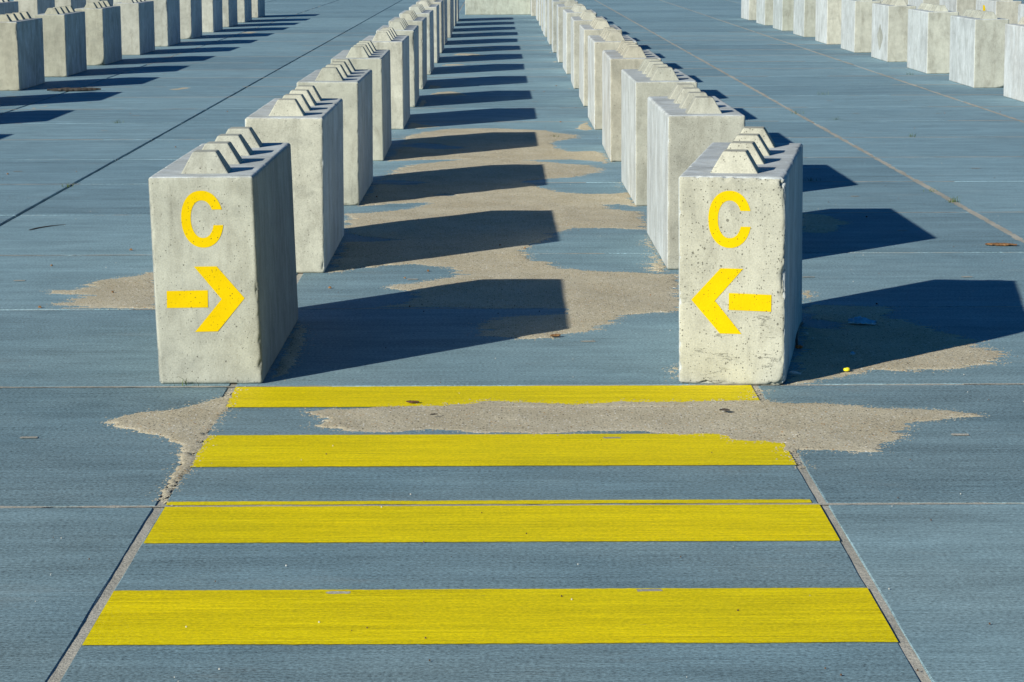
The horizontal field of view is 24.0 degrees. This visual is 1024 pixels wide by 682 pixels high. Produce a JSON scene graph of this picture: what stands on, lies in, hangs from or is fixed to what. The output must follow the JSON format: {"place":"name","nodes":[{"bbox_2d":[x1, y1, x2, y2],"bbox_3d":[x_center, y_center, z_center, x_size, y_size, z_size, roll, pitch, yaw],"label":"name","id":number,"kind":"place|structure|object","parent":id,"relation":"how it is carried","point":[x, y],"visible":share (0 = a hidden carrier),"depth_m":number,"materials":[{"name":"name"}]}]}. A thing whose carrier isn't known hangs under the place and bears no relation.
{"place":"outdoors","nodes":[
{"label":"outdoors","id":0,"kind":"place"},
{"bbox_2d":[0,0,18,13],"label":"concrete block","id":1,"kind":"object","parent":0,"point":[7,6],"depth_m":38.18,"materials":[{"name":"grey concrete"}]},
{"bbox_2d":[14,0,54,17],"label":"concrete block","id":2,"kind":"object","parent":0,"point":[32,8],"depth_m":40.49,"materials":[{"name":"grey concrete"}]},
{"bbox_2d":[55,0,85,9],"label":"concrete block","id":3,"kind":"object","parent":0,"point":[75,4],"depth_m":43.78,"materials":[{"name":"grey concrete"}]},
{"bbox_2d":[86,0,112,5],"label":"concrete block","id":4,"kind":"object","parent":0,"point":[110,1],"depth_m":46.85,"materials":[{"name":"grey concrete"}]},
{"bbox_2d":[0,0,1023,681],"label":"pavement","id":5,"kind":"structure","parent":0,"point":[950,574],"depth_m":9.49,"materials":[{"name":"concrete"}]},
{"bbox_2d":[0,12,44,90],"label":"concrete block","id":6,"kind":"object","parent":5,"relation":"on","point":[21,53],"depth_m":28.39,"materials":[{"name":"grey concrete"}]},
{"bbox_2d":[29,224,65,229],"bbox_3d":[-2.800,-0.684,14.459,0.040,0.006,0.330,5,11,29],"label":"thin twig","id":7,"kind":"object","parent":5,"relation":"on","point":[45,226],"visible":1,"depth_m":14.47,"materials":[{"name":"brown wood"}]},
{"bbox_2d":[34,6,86,76],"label":"concrete block","id":8,"kind":"object","parent":5,"relation":"on","point":[64,36],"depth_m":31.22,"materials":[{"name":"grey concrete"}]},
{"bbox_2d":[47,87,100,91],"bbox_3d":[-5.106,-2.934,28.094,0.620,0.047,0.085,-3,10,-14],"label":"wood branch","id":9,"kind":"object","parent":5,"relation":"on","point":[73,89],"visible":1,"depth_m":28.07,"materials":[{"name":"brown wood"}]},
{"bbox_2d":[75,1,121,64],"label":"concrete block","id":10,"kind":"object","parent":5,"relation":"on","point":[103,32],"depth_m":34.21,"materials":[{"name":"grey concrete"}]},
{"bbox_2d":[113,0,154,54],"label":"concrete block","id":11,"kind":"object","parent":5,"relation":"on","point":[137,29],"depth_m":37.45,"materials":[{"name":"grey concrete"}]},
{"bbox_2d":[146,0,180,46],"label":"concrete block","id":12,"kind":"object","parent":5,"relation":"on","point":[167,22],"depth_m":40.62,"materials":[{"name":"grey concrete"}]},
{"bbox_2d":[180,0,201,38],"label":"concrete block","id":13,"kind":"object","parent":5,"relation":"on","point":[190,19],"depth_m":43.87,"materials":[{"name":"grey concrete"}]},
{"bbox_2d":[202,0,222,32],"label":"concrete block","id":14,"kind":"object","parent":5,"relation":"on","point":[212,17],"depth_m":47.22,"materials":[{"name":"grey concrete"}]},
{"bbox_2d":[148,127,297,383],"bbox_3d":[-1.172,-0.399,9.992,0.419,0.882,1.602,0,9,0],"label":"concrete block","id":15,"kind":"object","parent":5,"relation":"on","point":[223,253],"depth_m":9.24,"materials":[{"name":"grey concrete"}]},
{"bbox_2d":[222,0,237,26],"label":"concrete block","id":16,"kind":"object","parent":5,"relation":"on","point":[229,12],"depth_m":50.36,"materials":[{"name":"grey concrete"}]},
{"bbox_2d":[237,0,251,22],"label":"concrete block","id":17,"kind":"object","parent":5,"relation":"on","point":[244,11],"depth_m":53.35,"materials":[{"name":"grey concrete"}]},
{"bbox_2d":[252,0,264,17],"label":"concrete block","id":18,"kind":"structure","parent":5,"relation":"on","point":[258,8],"depth_m":57.01,"materials":[{"name":"grey concrete"}]},
{"bbox_2d":[245,85,343,272],"bbox_3d":[-1.169,-0.913,13.131,0.400,0.882,1.601,0,9,0],"label":"concrete block","id":19,"kind":"object","parent":5,"relation":"on","point":[305,122],"depth_m":12.39,"materials":[{"name":"grey concrete"}]},
{"bbox_2d":[297,59,372,204],"bbox_3d":[-1.190,-1.444,16.365,0.400,0.882,1.601,0,9,0],"label":"concrete block","id":20,"kind":"object","parent":5,"relation":"on","point":[347,82],"depth_m":15.64,"materials":[{"name":"grey concrete"}]},
{"bbox_2d":[331,41,391,160],"bbox_3d":[-1.217,-1.974,19.598,0.400,0.882,1.601,0,9,-1],"label":"concrete block","id":21,"kind":"object","parent":5,"relation":"on","point":[363,55],"depth_m":18.88,"materials":[{"name":"grey concrete"}]},
{"bbox_2d":[362,27,409,128],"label":"concrete block","id":22,"kind":"object","parent":5,"relation":"on","point":[391,40],"depth_m":22.11,"materials":[{"name":"grey concrete"}]},
{"bbox_2d":[376,18,418,106],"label":"concrete block","id":23,"kind":"object","parent":5,"relation":"on","point":[400,26],"depth_m":25.16,"materials":[{"name":"grey concrete"}]},
{"bbox_2d":[389,10,426,88],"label":"concrete block","id":24,"kind":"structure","parent":5,"relation":"on","point":[410,17],"depth_m":28.29,"materials":[{"name":"grey concrete"}]},
{"bbox_2d":[399,4,433,74],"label":"concrete block","id":25,"kind":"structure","parent":5,"relation":"on","point":[419,10],"depth_m":31.49,"materials":[{"name":"grey concrete"}]},
{"bbox_2d":[409,0,439,62],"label":"concrete block","id":26,"kind":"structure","parent":5,"relation":"on","point":[427,4],"depth_m":34.62,"materials":[{"name":"grey concrete"}]},
{"bbox_2d":[416,0,443,52],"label":"concrete block","id":27,"kind":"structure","parent":5,"relation":"on","point":[441,20],"depth_m":37.72,"materials":[{"name":"grey concrete"}]},
{"bbox_2d":[444,0,446,44],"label":"concrete block","id":28,"kind":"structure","parent":5,"relation":"on","point":[445,21],"depth_m":41.33,"materials":[{"name":"grey concrete"}]},
{"bbox_2d":[447,0,451,37],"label":"concrete block","id":29,"kind":"object","parent":5,"relation":"on","point":[449,18],"depth_m":44.11,"materials":[{"name":"grey concrete"}]},
{"bbox_2d":[452,0,453,30],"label":"concrete block","id":30,"kind":"object","parent":5,"relation":"on","point":[452,15],"depth_m":47.35,"materials":[{"name":"grey concrete"}]},
{"bbox_2d":[454,0,456,25],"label":"concrete block","id":31,"kind":"object","parent":5,"relation":"on","point":[455,12],"depth_m":50.82,"materials":[{"name":"grey concrete"}]},
{"bbox_2d":[457,0,458,20],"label":"concrete block","id":32,"kind":"object","parent":5,"relation":"on","point":[457,10],"depth_m":53.72,"materials":[{"name":"grey concrete"}]},
{"bbox_2d":[82,588,897,644],"bbox_3d":[-0.054,0.689,6.053,1.969,0.001,0.506,0,9,0],"label":"crossing stripe","id":33,"kind":"object","parent":5,"relation":"on","point":[507,616],"visible":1,"depth_m":6.04,"materials":[{"name":"yellow paint"}]},
{"bbox_2d":[144,499,839,542],"bbox_3d":[-0.059,0.525,7.053,1.968,0.001,0.519,0,9,0],"label":"crossing stripe","id":34,"kind":"object","parent":5,"relation":"on","point":[566,523],"visible":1,"depth_m":7.03,"materials":[{"name":"yellow paint"}]},
{"bbox_2d":[226,385,758,406],"bbox_3d":[-0.069,0.205,9.002,1.968,0.001,0.418,0,9,0],"label":"crossing stripe","id":35,"kind":"object","parent":5,"relation":"on","point":[375,396],"visible":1,"depth_m":9.02,"materials":[{"name":"yellow paint"}]},
{"bbox_2d":[190,433,796,466],"bbox_3d":[-0.064,0.362,8.044,1.967,0.001,0.517,0,9,0],"label":"crossing stripe","id":36,"kind":"object","parent":5,"relation":"on","point":[442,450],"visible":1,"depth_m":8.03,"materials":[{"name":"yellow paint"}]},
{"bbox_2d":[465,0,530,14],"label":"concrete block","id":37,"kind":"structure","parent":5,"relation":"on","point":[497,7],"depth_m":58.83,"materials":[{"name":"grey concrete"}]},
{"bbox_2d":[6,32,1017,505],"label":"sand","id":38,"kind":"structure","parent":5,"relation":"on","point":[480,212],"depth_m":11.35,"materials":[{"name":"beige sand"}]},
{"bbox_2d":[789,371,800,374],"bbox_3d":[1.104,0.122,9.391,0.050,0.012,0.022,4,10,24],"label":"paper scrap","id":39,"kind":"object","parent":38,"relation":"on","point":[794,372],"visible":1,"depth_m":9.38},
{"bbox_2d":[848,316,876,324],"bbox_3d":[1.550,-0.093,10.670,0.125,0.030,0.060,4,10,21],"label":"plastic wrapper","id":40,"kind":"object","parent":38,"relation":"on","point":[859,320],"visible":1,"depth_m":10.66,"materials":[{"name":"blue plastic"}]},
{"bbox_2d":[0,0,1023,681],"bbox_3d":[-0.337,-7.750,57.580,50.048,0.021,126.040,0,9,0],"label":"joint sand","id":41,"kind":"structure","parent":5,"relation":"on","point":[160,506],"depth_m":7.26,"materials":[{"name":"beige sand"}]},
{"bbox_2d":[2,111,1021,675],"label":"dirt crumbs","id":42,"kind":"object","parent":5,"relation":"on","point":[526,533],"visible":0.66,"depth_m":7.04,"materials":[{"name":"brown soil"}]},
{"bbox_2d":[531,0,535,15],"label":"concrete block","id":43,"kind":"object","parent":5,"relation":"on","point":[533,7],"depth_m":57.67,"materials":[{"name":"grey concrete"}]},
{"bbox_2d":[536,0,538,20],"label":"concrete block","id":44,"kind":"object","parent":5,"relation":"on","point":[537,9],"depth_m":53.81,"materials":[{"name":"grey concrete"}]},
{"bbox_2d":[539,0,540,25],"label":"concrete block","id":45,"kind":"object","parent":5,"relation":"on","point":[540,12],"depth_m":50.61,"materials":[{"name":"grey concrete"}]},
{"bbox_2d":[541,0,542,30],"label":"concrete block","id":46,"kind":"object","parent":5,"relation":"on","point":[542,15],"depth_m":47.42,"materials":[{"name":"grey concrete"}]},
{"bbox_2d":[543,0,546,36],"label":"concrete block","id":47,"kind":"object","parent":5,"relation":"on","point":[545,18],"depth_m":44.35,"materials":[{"name":"grey concrete"}]},
{"bbox_2d":[547,0,551,43],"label":"concrete block","id":48,"kind":"object","parent":5,"relation":"on","point":[549,21],"depth_m":41.08,"materials":[{"name":"grey concrete"}]},
{"bbox_2d":[552,0,577,52],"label":"concrete block","id":49,"kind":"object","parent":5,"relation":"on","point":[554,25],"depth_m":37.84,"materials":[{"name":"grey concrete"}]},
{"bbox_2d":[557,0,582,62],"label":"concrete block","id":50,"kind":"object","parent":5,"relation":"on","point":[568,4],"depth_m":34.67,"materials":[{"name":"grey concrete"}]},
{"bbox_2d":[563,4,596,73],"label":"concrete block","id":51,"kind":"object","parent":5,"relation":"on","point":[575,10],"depth_m":31.58,"materials":[{"name":"grey concrete"}]},
{"bbox_2d":[571,10,607,88],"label":"concrete block","id":52,"kind":"object","parent":5,"relation":"on","point":[585,17],"depth_m":28.31,"materials":[{"name":"grey concrete"}]},
{"bbox_2d":[579,17,621,105],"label":"concrete block","id":53,"kind":"object","parent":5,"relation":"on","point":[597,25],"depth_m":25.20,"materials":[{"name":"grey concrete"}]},
{"bbox_2d":[588,27,637,129],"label":"concrete block","id":54,"kind":"object","parent":5,"relation":"on","point":[609,38],"depth_m":22.02,"materials":[{"name":"grey concrete"}]},
{"bbox_2d":[602,40,661,161],"bbox_3d":[0.959,-1.959,19.476,0.400,0.882,1.601,0,9,0],"label":"concrete block","id":55,"kind":"object","parent":5,"relation":"on","point":[629,54],"depth_m":18.75,"materials":[{"name":"grey concrete"}]},
{"bbox_2d":[621,58,697,205],"bbox_3d":[0.985,-1.439,16.302,0.400,0.882,1.601,-1,9,-1],"label":"concrete block","id":56,"kind":"object","parent":5,"relation":"on","point":[644,81],"depth_m":15.59,"materials":[{"name":"grey concrete"}]},
{"bbox_2d":[647,83,744,269],"bbox_3d":[0.994,-0.934,13.224,0.400,0.882,1.601,0,9,-1],"label":"concrete block","id":57,"kind":"object","parent":5,"relation":"on","point":[688,124],"depth_m":12.50,"materials":[{"name":"grey concrete"}]},
{"bbox_2d":[679,126,802,384],"bbox_3d":[0.962,-0.395,9.936,0.414,0.882,1.602,1,9,9],"label":"concrete block","id":58,"kind":"object","parent":5,"relation":"on","point":[740,251],"depth_m":9.18,"materials":[{"name":"grey concrete"}]},
{"bbox_2d":[741,0,756,19],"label":"concrete block","id":59,"kind":"object","parent":5,"relation":"on","point":[748,9],"depth_m":54.09,"materials":[{"name":"grey concrete"}]},
{"bbox_2d":[756,0,772,24],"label":"concrete block","id":60,"kind":"object","parent":5,"relation":"on","point":[764,12],"depth_m":50.60,"materials":[{"name":"grey concrete"}]},
{"bbox_2d":[773,0,793,30],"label":"concrete block","id":61,"kind":"object","parent":5,"relation":"on","point":[783,13],"depth_m":47.24,"materials":[{"name":"grey concrete"}]},
{"bbox_2d":[795,322,803,348],"bbox_3d":[1.232,-0.037,10.329,0.032,0.035,0.678,1,9,7],"label":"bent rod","id":62,"kind":"object","parent":5,"relation":"on","point":[797,346],"visible":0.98,"depth_m":10.06,"materials":[{"name":"black plastic"}]},
{"bbox_2d":[793,0,815,36],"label":"concrete block","id":63,"kind":"object","parent":5,"relation":"on","point":[804,20],"depth_m":44.08,"materials":[{"name":"grey concrete"}]},
{"bbox_2d":[815,0,841,43],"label":"concrete block","id":64,"kind":"object","parent":5,"relation":"on","point":[828,23],"depth_m":40.82,"materials":[{"name":"grey concrete"}]},
{"bbox_2d":[841,0,880,52],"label":"concrete block","id":65,"kind":"object","parent":5,"relation":"on","point":[856,26],"depth_m":37.63,"materials":[{"name":"grey concrete"}]},
{"bbox_2d":[871,0,915,61],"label":"concrete block","id":66,"kind":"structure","parent":5,"relation":"on","point":[889,30],"depth_m":34.59,"materials":[{"name":"grey concrete"}]},
{"bbox_2d":[907,3,958,73],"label":"concrete block","id":67,"kind":"object","parent":5,"relation":"on","point":[928,47],"depth_m":31.44,"materials":[{"name":"grey concrete"}]},
{"bbox_2d":[949,9,1008,87],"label":"concrete block","id":68,"kind":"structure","parent":5,"relation":"on","point":[977,45],"depth_m":28.29,"materials":[{"name":"grey concrete"}]},
{"bbox_2d":[985,243,1016,245],"bbox_3d":[2.736,-0.542,13.477,0.175,0.015,0.085,2,10,12],"label":"bark piece","id":69,"kind":"object","parent":5,"relation":"on","point":[1004,244],"visible":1,"depth_m":13.45,"materials":[{"name":"brown wood"}]},
{"bbox_2d":[1004,17,1023,101],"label":"concrete block","id":70,"kind":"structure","parent":5,"relation":"on","point":[1014,65],"depth_m":26.16,"materials":[{"name":"grey concrete"}]},
{"bbox_2d":[1018,4,1023,21],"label":"concrete block","id":71,"kind":"object","parent":5,"relation":"on","point":[1020,11],"depth_m":35.44,"materials":[{"name":"grey concrete"}]},
{"bbox_2d":[35,116,1023,681],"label":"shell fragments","id":72,"kind":"object","parent":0,"point":[381,506],"visible":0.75,"depth_m":7.30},
{"bbox_2d":[908,0,938,8],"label":"concrete block","id":73,"kind":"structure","parent":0,"point":[916,3],"depth_m":43.95,"materials":[{"name":"grey concrete"}]},
{"bbox_2d":[939,0,975,14],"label":"concrete block","id":74,"kind":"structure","parent":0,"point":[960,6],"depth_m":40.42,"materials":[{"name":"grey concrete"}]},
{"bbox_2d":[976,0,1021,23],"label":"concrete block","id":75,"kind":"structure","parent":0,"point":[1006,9],"depth_m":37.25,"materials":[{"name":"grey concrete"}]}
]}

